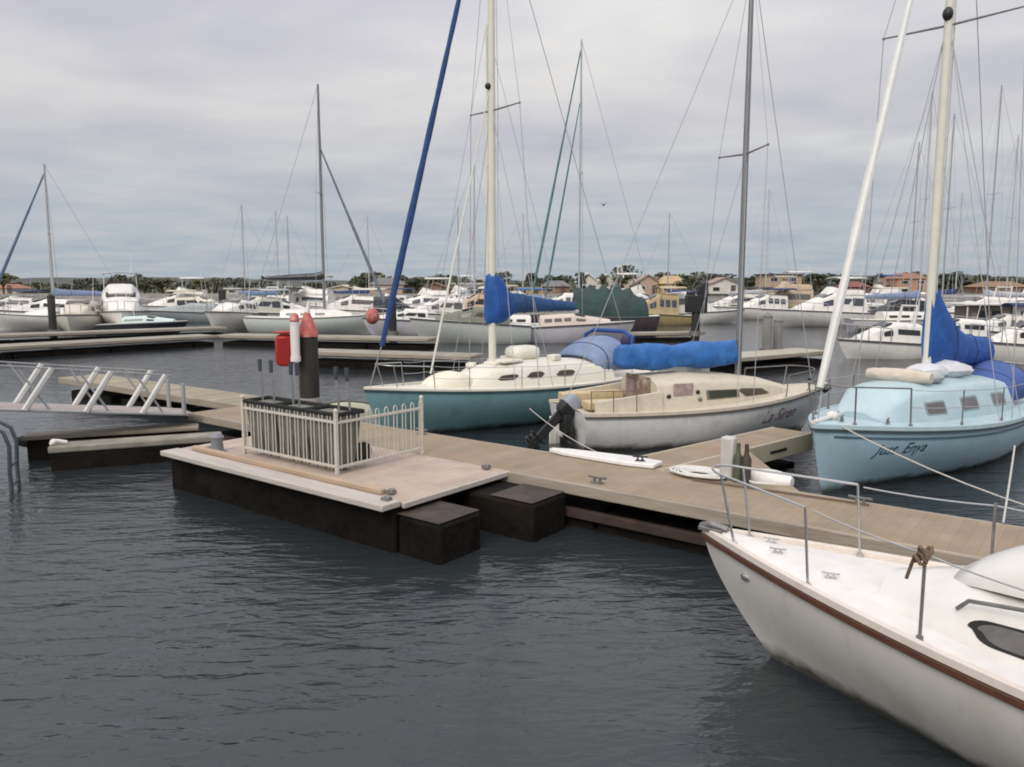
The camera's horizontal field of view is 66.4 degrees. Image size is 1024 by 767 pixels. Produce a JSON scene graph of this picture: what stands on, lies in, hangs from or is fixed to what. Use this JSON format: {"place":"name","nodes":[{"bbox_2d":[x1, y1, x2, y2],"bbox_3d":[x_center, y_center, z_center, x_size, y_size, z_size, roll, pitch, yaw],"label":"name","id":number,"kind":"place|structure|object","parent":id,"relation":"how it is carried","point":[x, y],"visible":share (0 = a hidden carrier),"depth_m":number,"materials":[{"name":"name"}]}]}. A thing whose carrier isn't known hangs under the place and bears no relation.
{"place":"outdoors","nodes":[
{"label":"outdoors","id":0,"kind":"place"},
{"bbox_2d":[34,287,956,293],"bbox_3d":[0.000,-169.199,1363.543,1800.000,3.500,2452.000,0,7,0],"label":"shore","id":1,"kind":"structure","parent":0,"point":[255,287],"depth_m":170.28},
{"bbox_2d":[0,284,33,293],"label":"house","id":2,"kind":"structure","parent":1,"relation":"on","point":[7,287],"depth_m":164.81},
{"bbox_2d":[138,278,177,293],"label":"tree","id":3,"kind":"object","parent":1,"relation":"on","point":[167,282],"visible":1,"depth_m":156.50,"materials":[{"name":"green plant"}]},
{"bbox_2d":[370,278,407,293],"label":"house","id":4,"kind":"structure","parent":1,"relation":"on","point":[385,282],"depth_m":163.90,"materials":[{"name":"grey tile"}]},
{"bbox_2d":[0,265,1020,293],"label":"scrub","id":5,"kind":"object","parent":1,"relation":"on","point":[189,285],"visible":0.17,"depth_m":184.89,"materials":[{"name":"green plant"}]},
{"bbox_2d":[542,281,569,293],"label":"house","id":6,"kind":"structure","parent":1,"relation":"on","point":[560,287],"depth_m":156.92,"materials":[{"name":"grey brick"}]},
{"bbox_2d":[632,274,659,293],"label":"house","id":7,"kind":"structure","parent":1,"relation":"on","point":[651,281],"depth_m":156.75,"materials":[{"name":"beige brick"}]},
{"bbox_2d":[657,276,688,293],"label":"house","id":8,"kind":"structure","parent":1,"relation":"on","point":[663,281],"depth_m":155.19,"materials":[{"name":"yellow paint"}]},
{"bbox_2d":[707,277,737,293],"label":"house","id":9,"kind":"structure","parent":1,"relation":"on","point":[718,285],"depth_m":156.80,"materials":[{"name":"paint"}]},
{"bbox_2d":[753,274,804,293],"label":"house","id":10,"kind":"structure","parent":1,"relation":"on","point":[769,282],"depth_m":154.69,"materials":[{"name":"beige brick"}]},
{"bbox_2d":[884,273,926,291],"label":"house","id":11,"kind":"structure","parent":1,"relation":"on","point":[914,281],"depth_m":156.80,"materials":[{"name":"brick"}]},
{"bbox_2d":[963,281,1023,293],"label":"house","id":12,"kind":"structure","parent":1,"relation":"on","point":[971,288],"depth_m":155.97,"materials":[{"name":"brown brick"}]},
{"bbox_2d":[0,294,1013,301],"bbox_3d":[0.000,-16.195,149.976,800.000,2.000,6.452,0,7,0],"label":"rocky bank","id":13,"kind":"structure","parent":0,"point":[712,297],"depth_m":150.49,"materials":[{"name":"stone"}]},
{"bbox_2d":[0,302,1023,766],"bbox_3d":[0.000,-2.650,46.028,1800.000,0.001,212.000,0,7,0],"label":"water","id":14,"kind":"structure","parent":0,"point":[150,616],"depth_m":7.04,"materials":[{"name":"grey liquid"}]},
{"bbox_2d":[0,420,20,492],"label":"dock ladder","id":15,"kind":"object","parent":14,"relation":"in","point":[10,464],"visible":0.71,"depth_m":11.92,"materials":[{"name":"grey metal"}]},
{"bbox_2d":[0,282,51,308],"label":"motor cruiser","id":16,"kind":"object","parent":14,"relation":"on","point":[20,299],"visible":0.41,"depth_m":68.71,"materials":[{"name":"white plastic"}]},
{"bbox_2d":[0,280,72,313],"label":"motor cruiser","id":17,"kind":"object","parent":14,"relation":"on","point":[34,305],"visible":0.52,"depth_m":60.81,"materials":[{"name":"white plastic"}]},
{"bbox_2d":[46,294,58,337],"bbox_3d":[-25.816,-2.973,43.989,0.600,4.148,0.600,0,7,0],"label":"mooring pile","id":18,"kind":"object","parent":14,"relation":"in","point":[51,307],"visible":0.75,"depth_m":43.73,"materials":[{"name":"grey wood"}]},
{"bbox_2d":[0,164,114,329],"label":"sailing yacht","id":19,"kind":"object","parent":14,"relation":"on","point":[34,320],"visible":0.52,"depth_m":54.57,"materials":[{"name":"beige paint"}]},
{"bbox_2d":[56,298,102,330],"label":"motor cruiser","id":20,"kind":"object","parent":14,"relation":"on","point":[79,315],"visible":0.83,"depth_m":50.56,"materials":[{"name":"beige paint"}]},
{"bbox_2d":[17,423,198,460],"bbox_3d":[-7.475,1.153,14.567,3.069,0.585,0.532,-3,8,-20],"label":"landing float","id":21,"kind":"object","parent":14,"relation":"on","point":[37,444],"visible":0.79,"depth_m":14.28,"materials":[{"name":"beige concrete"}]},
{"bbox_2d":[0,361,194,415],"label":"gangway","id":22,"kind":"object","parent":21,"relation":"on","point":[75,406],"visible":1,"depth_m":14.08,"materials":[{"name":"grey metal"}]},
{"bbox_2d":[0,334,217,359],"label":"pontoon","id":23,"kind":"object","parent":14,"relation":"on","point":[70,351],"visible":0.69,"depth_m":36.23,"materials":[{"name":"grey concrete"}]},
{"bbox_2d":[0,326,226,343],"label":"pontoon","id":24,"kind":"object","parent":14,"relation":"on","point":[86,332],"visible":0.66,"depth_m":43.88,"materials":[{"name":"grey concrete"}]},
{"bbox_2d":[97,272,150,323],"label":"motor cruiser","id":25,"kind":"object","parent":14,"relation":"on","point":[116,306],"visible":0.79,"depth_m":53.86,"materials":[{"name":"white plastic"}]},
{"bbox_2d":[48,431,221,470],"bbox_3d":[-6.575,1.226,13.809,2.755,0.730,0.460,-3,8,-22],"label":"landing float","id":26,"kind":"object","parent":14,"relation":"on","point":[81,454],"visible":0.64,"depth_m":13.51,"materials":[{"name":"concrete"}]},
{"bbox_2d":[93,291,187,333],"bbox_3d":[-23.968,-4.455,50.842,5.615,3.082,1.947,0,7,-4],"label":"motor cruiser","id":27,"kind":"object","parent":14,"relation":"on","point":[138,322],"visible":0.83,"depth_m":50.24,"materials":[{"name":"white paint"}]},
{"bbox_2d":[58,374,261,417],"bbox_3d":[-8.752,0.497,19.698,9.042,0.790,1.140,5,9,36],"label":"pontoon","id":28,"kind":"object","parent":14,"relation":"on","point":[118,389],"visible":0.47,"depth_m":19.49,"materials":[{"name":"beige wood"}]},
{"bbox_2d":[141,263,208,309],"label":"motor cruiser","id":29,"kind":"object","parent":14,"relation":"on","point":[157,304],"visible":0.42,"depth_m":74.84,"materials":[{"name":"white plastic"}]},
{"bbox_2d":[144,287,217,322],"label":"motor cruiser","id":30,"kind":"object","parent":14,"relation":"on","point":[192,312],"visible":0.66,"depth_m":64.80,"materials":[{"name":"grey paint"}]},
{"bbox_2d":[165,279,218,305],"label":"motor cruiser","id":31,"kind":"object","parent":14,"relation":"on","point":[191,299],"visible":0.32,"depth_m":72.84,"materials":[{"name":"beige paint"}]},
{"bbox_2d":[206,284,267,333],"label":"motor cruiser","id":32,"kind":"object","parent":14,"relation":"on","point":[229,314],"visible":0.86,"depth_m":50.74,"materials":[{"name":"white plastic"}]},
{"bbox_2d":[204,286,291,317],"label":"motor cruiser","id":33,"kind":"object","parent":14,"relation":"on","point":[271,306],"visible":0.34,"depth_m":58.00,"materials":[{"name":"beige paint"}]},
{"bbox_2d":[227,281,303,303],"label":"motor cruiser","id":34,"kind":"object","parent":14,"relation":"on","point":[284,296],"visible":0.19,"depth_m":76.55,"materials":[{"name":"white plastic"}]},
{"bbox_2d":[236,210,305,294],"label":"sailing yacht","id":35,"kind":"object","parent":14,"relation":"on","point":[245,292],"visible":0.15,"depth_m":81.11,"materials":[{"name":"beige paint"}]},
{"bbox_2d":[245,280,326,308],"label":"motor cruiser","id":36,"kind":"object","parent":14,"relation":"on","point":[288,305],"visible":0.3,"depth_m":63.09,"materials":[{"name":"white plastic"}]},
{"bbox_2d":[299,301,320,402],"bbox_3d":[-3.951,0.794,15.344,0.426,4.804,0.419,0,7,0],"label":"mooring pile","id":37,"kind":"object","parent":14,"relation":"in","point":[309,387],"visible":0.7,"depth_m":15.04,"materials":[{"name":"black plastic"}]},
{"bbox_2d":[274,331,293,366],"bbox_3d":[-4.351,-0.665,14.960,0.340,0.675,0.280,-2,7,-12],"label":"hose box","id":38,"kind":"object","parent":37,"relation":"attached to","point":[282,348],"visible":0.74,"depth_m":14.84,"materials":[{"name":"red plastic"}]},
{"bbox_2d":[277,338,288,363],"bbox_3d":[-4.345,-0.612,14.839,0.200,0.500,0.012,-2,7,-12],"label":"door","id":39,"kind":"structure","parent":38,"relation":"in","point":[282,343],"depth_m":14.83,"materials":[{"name":"red plastic"}]},
{"bbox_2d":[289,313,300,361],"bbox_3d":[-4.112,-0.878,14.802,0.194,0.917,0.195,0,7,0],"label":"equipment tube","id":40,"kind":"object","parent":37,"relation":"attached to","point":[294,338],"visible":1,"depth_m":14.74,"materials":[{"name":"white plastic"}]},
{"bbox_2d":[242,84,385,333],"bbox_3d":[-12.557,-10.845,50.039,9.423,15.963,2.982,0,7,4],"label":"sailing yacht","id":41,"kind":"object","parent":14,"relation":"on","point":[331,321],"visible":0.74,"depth_m":50.04,"materials":[{"name":"beige paint"}]},
{"bbox_2d":[295,265,334,307],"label":"motor cruiser","id":42,"kind":"object","parent":14,"relation":"on","point":[309,293],"visible":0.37,"depth_m":78.34,"materials":[{"name":"white plastic"}]},
{"bbox_2d":[218,333,439,349],"bbox_3d":[-9.529,-2.049,39.992,11.713,0.790,1.840,2,7,14],"label":"pontoon","id":43,"kind":"object","parent":14,"relation":"on","point":[366,345],"visible":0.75,"depth_m":39.15,"materials":[{"name":"grey concrete"}]},
{"bbox_2d":[306,286,389,314],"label":"motor cruiser","id":44,"kind":"object","parent":14,"relation":"on","point":[355,304],"visible":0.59,"depth_m":66.67,"materials":[{"name":"white plastic"}]},
{"bbox_2d":[326,400,374,418],"bbox_3d":[-3.483,0.554,17.295,1.506,0.354,0.594,2,7,12],"label":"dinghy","id":45,"kind":"object","parent":14,"relation":"on","point":[365,406],"visible":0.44,"depth_m":17.13,"materials":[{"name":"white paint"}]},
{"bbox_2d":[160,436,564,564],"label":"platform","id":46,"kind":"structure","parent":14,"relation":"in","point":[436,511],"depth_m":9.92,"materials":[{"name":"beige concrete"}]},
{"bbox_2d":[205,433,226,451],"bbox_3d":[-4.484,0.895,11.827,0.302,0.280,0.254,0,7,0],"label":"bollard","id":47,"kind":"object","parent":46,"relation":"on","point":[216,439],"visible":0.74,"depth_m":11.76,"materials":[{"name":"grey metal"}]},
{"bbox_2d":[243,359,296,452],"bbox_3d":[-3.563,0.334,11.689,0.903,1.348,0.687,6,9,37],"label":"dock cart","id":48,"kind":"object","parent":46,"relation":"on","point":[265,401],"visible":0.54,"depth_m":11.51,"materials":[{"name":"black plastic"}]},
{"bbox_2d":[240,395,334,468],"bbox_3d":[-3.183,0.687,11.020,2.133,0.894,0.066,6,9,37],"label":"loop top fence","id":49,"kind":"object","parent":46,"relation":"on","point":[246,448],"visible":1,"depth_m":11.04,"materials":[{"name":"white metal"}]},
{"bbox_2d":[272,362,329,459],"bbox_3d":[-2.976,0.391,11.237,0.858,1.347,0.687,6,9,37],"label":"dock cart","id":50,"kind":"object","parent":46,"relation":"on","point":[293,405],"visible":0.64,"depth_m":11.06,"materials":[{"name":"black plastic"}]},
{"bbox_2d":[301,367,371,465],"bbox_3d":[-2.394,0.447,10.789,0.744,1.347,0.687,6,9,37],"label":"dock cart","id":51,"kind":"object","parent":46,"relation":"on","point":[344,412],"visible":0.68,"depth_m":10.62,"materials":[{"name":"black plastic"}]},
{"bbox_2d":[333,395,423,474],"bbox_3d":[-1.831,0.694,10.959,0.066,0.894,1.666,6,9,37],"label":"loop top fence","id":52,"kind":"object","parent":46,"relation":"on","point":[419,408],"visible":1,"depth_m":10.90,"materials":[{"name":"white metal"}]},
{"bbox_2d":[334,214,392,294],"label":"sailing yacht","id":53,"kind":"object","parent":14,"relation":"on","point":[354,291],"visible":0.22,"depth_m":83.28,"materials":[{"name":"beige paint"}]},
{"bbox_2d":[365,292,423,313],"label":"motor cruiser","id":54,"kind":"object","parent":14,"relation":"on","point":[378,302],"visible":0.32,"depth_m":64.91,"materials":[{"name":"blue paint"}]},
{"bbox_2d":[362,284,427,334],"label":"motor cruiser","id":55,"kind":"object","parent":14,"relation":"on","point":[404,324],"visible":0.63,"depth_m":49.34,"materials":[{"name":"white plastic"}]},
{"bbox_2d":[318,348,483,371],"bbox_3d":[-4.641,-0.754,29.389,7.132,0.860,1.440,2,8,18],"label":"pontoon","id":56,"kind":"object","parent":14,"relation":"on","point":[349,363],"visible":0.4,"depth_m":28.90,"materials":[{"name":"grey concrete"}]},
{"bbox_2d":[401,262,449,308],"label":"motor cruiser","id":57,"kind":"object","parent":14,"relation":"on","point":[418,298],"visible":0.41,"depth_m":73.65,"materials":[{"name":"white plastic"}]},
{"bbox_2d":[398,279,464,317],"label":"motor cruiser","id":58,"kind":"object","parent":14,"relation":"on","point":[453,304],"visible":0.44,"depth_m":57.23,"materials":[{"name":"white plastic"}]},
{"bbox_2d":[425,165,503,302],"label":"sailing yacht","id":59,"kind":"object","parent":14,"relation":"on","point":[474,281],"visible":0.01,"depth_m":69.25,"materials":[{"name":"beige paint"}]},
{"bbox_2d":[409,307,530,343],"bbox_3d":[-2.264,-3.782,42.359,6.615,3.860,2.474,0,7,1],"label":"motor cruiser","id":60,"kind":"object","parent":14,"relation":"on","point":[520,333],"visible":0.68,"depth_m":41.56,"materials":[{"name":"white plastic"}]},
{"bbox_2d":[465,274,510,308],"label":"motor cruiser","id":61,"kind":"object","parent":14,"relation":"on","point":[476,300],"visible":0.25,"depth_m":64.82,"materials":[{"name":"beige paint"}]},
{"bbox_2d":[435,24,556,324],"bbox_3d":[-0.812,-11.223,44.953,7.723,17.979,2.455,-1,7,-6],"label":"sailing yacht","id":62,"kind":"object","parent":14,"relation":"on","point":[520,319],"visible":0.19,"depth_m":44.94,"materials":[{"name":"beige paint"}]},
{"bbox_2d":[364,0,654,433],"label":"sailing boat","id":63,"kind":"object","parent":14,"relation":"on","point":[513,385],"visible":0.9,"depth_m":16.95,"materials":[{"name":"teal paint"}]},
{"bbox_2d":[530,285,634,342],"bbox_3d":[3.578,-3.664,42.878,6.415,3.496,2.210,0,7,-2],"label":"motor cruiser","id":64,"kind":"object","parent":14,"relation":"on","point":[564,328],"visible":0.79,"depth_m":42.11,"materials":[{"name":"white plastic"}]},
{"bbox_2d":[530,39,659,331],"bbox_3d":[5.093,-11.905,48.898,8.423,18.350,2.672,0,7,-1],"label":"sailing yacht","id":65,"kind":"object","parent":14,"relation":"on","point":[589,300],"visible":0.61,"depth_m":48.82,"materials":[{"name":"green fabric"}]},
{"bbox_2d":[188,406,1023,565],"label":"jetty","id":66,"kind":"object","parent":14,"relation":"on","point":[666,508],"visible":0.35,"depth_m":9.40,"materials":[{"name":"beige wood"}]},
{"bbox_2d":[549,448,661,468],"bbox_3d":[1.304,1.025,11.312,1.750,0.138,0.435,5,9,35],"label":"fender pad","id":67,"kind":"object","parent":66,"relation":"on","point":[633,461],"visible":1,"depth_m":11.14,"materials":[{"name":"white plastic"}]},
{"bbox_2d":[669,465,775,485],"bbox_3d":[2.728,1.204,10.171,1.408,0.058,0.561,6,9,37],"label":"rope coil","id":68,"kind":"object","parent":66,"relation":"on","point":[686,470],"visible":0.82,"depth_m":10.34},
{"bbox_2d":[692,479,868,505],"bbox_3d":[3.197,1.308,9.495,2.105,0.024,0.021,5,9,33],"label":"mooring line","id":69,"kind":"object","parent":66,"relation":"on","point":[847,501],"visible":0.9,"depth_m":9.40,"materials":[{"name":"brown fabric"}]},
{"bbox_2d":[614,260,648,299],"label":"motor cruiser","id":70,"kind":"object","parent":14,"relation":"on","point":[637,290],"visible":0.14,"depth_m":68.76,"materials":[{"name":"white plastic"}]},
{"bbox_2d":[624,331,704,341],"bbox_3d":[8.370,-2.536,44.072,4.841,0.740,1.340,-2,7,-14],"label":"pontoon","id":71,"kind":"object","parent":14,"relation":"on","point":[662,333],"visible":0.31,"depth_m":43.53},
{"bbox_2d":[645,277,691,324],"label":"motor cruiser","id":72,"kind":"object","parent":14,"relation":"on","point":[666,308],"visible":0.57,"depth_m":61.09,"materials":[{"name":"yellow paint"}]},
{"bbox_2d":[523,0,831,450],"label":"sailing boat","id":73,"kind":"object","parent":14,"relation":"on","point":[667,409],"visible":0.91,"depth_m":15.29,"materials":[{"name":"white paint"}]},
{"bbox_2d":[642,213,714,300],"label":"sailing yacht","id":74,"kind":"object","parent":14,"relation":"on","point":[669,290],"visible":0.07,"depth_m":83.01,"materials":[{"name":"beige paint"}]},
{"bbox_2d":[685,281,708,340],"bbox_3d":[10.107,-3.185,42.844,1.251,4.854,0.690,0,7,0],"label":"mooring pile","id":75,"kind":"object","parent":14,"relation":"in","point":[694,304],"visible":0.88,"depth_m":42.48,"materials":[{"name":"black wood"}]},
{"bbox_2d":[666,272,744,323],"bbox_3d":[15.745,-6.798,63.650,7.015,4.545,2.408,-2,7,-12],"label":"motor cruiser","id":76,"kind":"object","parent":14,"relation":"on","point":[712,315],"visible":0.38,"depth_m":63.01,"materials":[{"name":"white plastic"}]},
{"bbox_2d":[641,427,812,490],"bbox_3d":[3.923,1.482,11.669,4.292,0.834,2.660,-6,9,-41],"label":"finger pontoon","id":77,"kind":"object","parent":14,"relation":"on","point":[769,447],"visible":0.43,"depth_m":12.49,"materials":[{"name":"beige wood"}]},
{"bbox_2d":[720,435,751,483],"bbox_3d":[2.893,0.974,10.069,0.415,0.560,0.195,6,9,37],"label":"service post","id":78,"kind":"object","parent":77,"relation":"on","point":[730,452],"visible":0.91,"depth_m":10.03,"materials":[{"name":"white plastic"}]},
{"bbox_2d":[751,469,793,485],"bbox_3d":[3.323,1.234,10.086,0.580,0.260,0.340,6,9,37],"label":"corner fender","id":79,"kind":"object","parent":77,"relation":"attached to","point":[777,479],"visible":0.52,"depth_m":9.93,"materials":[{"name":"white plastic"}]},
{"bbox_2d":[708,279,773,309],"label":"motor cruiser","id":80,"kind":"object","parent":14,"relation":"on","point":[734,296],"visible":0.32,"depth_m":74.73,"materials":[{"name":"white plastic"}]},
{"bbox_2d":[715,280,796,319],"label":"motor cruiser","id":81,"kind":"object","parent":14,"relation":"on","point":[750,307],"visible":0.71,"depth_m":70.82,"materials":[{"name":"white plastic"}]},
{"bbox_2d":[721,189,791,298],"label":"sailing yacht","id":82,"kind":"object","parent":14,"relation":"on","point":[753,291],"visible":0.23,"depth_m":79.02,"materials":[{"name":"grey paint"}]},
{"bbox_2d":[759,312,773,349],"bbox_3d":[10.154,-1.068,31.209,0.570,3.549,0.570,0,7,0],"label":"mooring pile","id":83,"kind":"object","parent":14,"relation":"in","point":[767,331],"visible":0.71,"depth_m":30.94,"materials":[{"name":"grey metal"}]},
{"bbox_2d":[710,348,823,372],"bbox_3d":[9.712,-0.770,29.677,5.728,0.820,1.640,-5,9,-35],"label":"pontoon","id":84,"kind":"object","parent":14,"relation":"on","point":[787,356],"visible":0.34,"depth_m":29.20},
{"bbox_2d":[731,256,813,308],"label":"motor cruiser","id":85,"kind":"object","parent":14,"relation":"on","point":[806,292],"visible":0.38,"depth_m":72.51,"materials":[{"name":"white plastic"}]},
{"bbox_2d":[772,316,784,348],"bbox_3d":[10.776,-1.044,31.799,0.570,3.354,0.570,0,7,0],"label":"mooring pile","id":86,"kind":"object","parent":14,"relation":"in","point":[777,332],"visible":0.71,"depth_m":31.53,"materials":[{"name":"grey metal"}]},
{"bbox_2d":[760,260,874,326],"bbox_3d":[23.448,-6.796,59.617,9.215,5.545,3.134,-1,7,-6],"label":"motor cruiser","id":87,"kind":"object","parent":14,"relation":"on","point":[817,310],"visible":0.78,"depth_m":58.81,"materials":[{"name":"white plastic"}]},
{"bbox_2d":[698,464,1023,766],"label":"sailing boat","id":88,"kind":"object","parent":14,"relation":"on","point":[919,643],"visible":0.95,"depth_m":5.32,"materials":[{"name":"white paint"}]},
{"bbox_2d":[838,286,921,358],"bbox_3d":[15.814,-2.475,33.451,3.915,3.483,1.659,-1,7,-8],"label":"motor cruiser","id":89,"kind":"object","parent":14,"relation":"on","point":[900,340],"visible":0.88,"depth_m":33.02,"materials":[{"name":"white plastic"}]},
{"bbox_2d":[867,280,925,312],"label":"motor cruiser","id":90,"kind":"object","parent":14,"relation":"on","point":[898,302],"visible":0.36,"depth_m":59.06,"materials":[{"name":"blue paint"}]},
{"bbox_2d":[843,91,964,332],"bbox_3d":[26.292,-10.895,51.041,7.840,15.814,2.491,0,7,3],"label":"sailing yacht","id":91,"kind":"object","parent":14,"relation":"on","point":[892,316],"visible":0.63,"depth_m":51.23,"materials":[{"name":"beige paint"}]},
{"bbox_2d":[808,0,1023,492],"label":"sailing boat","id":92,"kind":"object","parent":14,"relation":"on","point":[953,401],"visible":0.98,"depth_m":12.73,"materials":[{"name":"blue paint"}]},
{"bbox_2d":[837,423,1023,504],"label":"mooring line","id":93,"kind":"object","parent":92,"relation":"attached to","point":[933,470],"visible":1,"depth_m":10.24,"materials":[{"name":"fabric"}]},
{"bbox_2d":[867,142,964,310],"bbox_3d":[33.036,-11.861,63.014,9.009,14.751,2.853,-1,7,-6],"label":"sailing yacht","id":94,"kind":"object","parent":14,"relation":"on","point":[919,146],"visible":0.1,"depth_m":62.86,"materials":[{"name":"beige paint"}]},
{"bbox_2d":[892,113,1007,316],"bbox_3d":[32.453,-11.578,57.002,8.989,15.685,2.847,0,7,2],"label":"sailing yacht","id":95,"kind":"object","parent":14,"relation":"on","point":[951,151],"visible":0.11,"depth_m":56.93,"materials":[{"name":"beige paint"}]},
{"bbox_2d":[913,286,986,337],"bbox_3d":[21.374,-3.015,37.920,4.015,3.443,1.419,0,7,0],"label":"motor cruiser","id":96,"kind":"object","parent":14,"relation":"on","point":[962,324],"visible":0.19,"depth_m":37.49,"materials":[{"name":"beige paint"}]},
{"bbox_2d":[915,192,984,305],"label":"sailing yacht","id":97,"kind":"object","parent":14,"relation":"on","point":[951,292],"visible":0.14,"depth_m":76.96,"materials":[{"name":"beige paint"}]},
{"bbox_2d":[922,277,1014,315],"bbox_3d":[33.917,-5.891,57.715,7.515,4.221,2.573,-1,7,-4],"label":"motor cruiser","id":98,"kind":"object","parent":14,"relation":"on","point":[994,299],"visible":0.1,"depth_m":57.06,"materials":[{"name":"white plastic"}]},
{"bbox_2d":[943,85,1023,307],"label":"sailing yacht","id":99,"kind":"object","parent":14,"relation":"on","point":[1004,293],"visible":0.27,"depth_m":58.80,"materials":[{"name":"white paint"}]},
{"bbox_2d":[944,302,1023,320],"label":"motor cruiser","id":100,"kind":"object","parent":14,"relation":"on","point":[969,311],"visible":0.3,"depth_m":45.11,"materials":[{"name":"white plastic"}]},
{"bbox_2d":[955,135,1023,301],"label":"sailing yacht","id":101,"kind":"object","parent":14,"relation":"on","point":[1016,166],"visible":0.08,"depth_m":64.74,"materials":[{"name":"beige paint"}]},
{"bbox_2d":[956,300,1023,335],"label":"motor cruiser","id":102,"kind":"object","parent":14,"relation":"on","point":[997,320],"visible":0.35,"depth_m":39.46,"materials":[{"name":"white plastic"}]},
{"bbox_2d":[969,322,1023,363],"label":"motor cruiser","id":103,"kind":"object","parent":14,"relation":"on","point":[998,340],"visible":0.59,"depth_m":31.14,"materials":[{"name":"white plastic"}]},
{"bbox_2d":[0,0,1023,280],"label":"sky","id":104,"kind":"structure","parent":0,"point":[155,121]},
{"bbox_2d":[3,275,1023,286],"bbox_3d":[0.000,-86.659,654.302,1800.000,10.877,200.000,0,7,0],"label":"hills","id":105,"kind":"structure","parent":0,"point":[60,280],"depth_m":593.27,"materials":[{"name":"green plant"}]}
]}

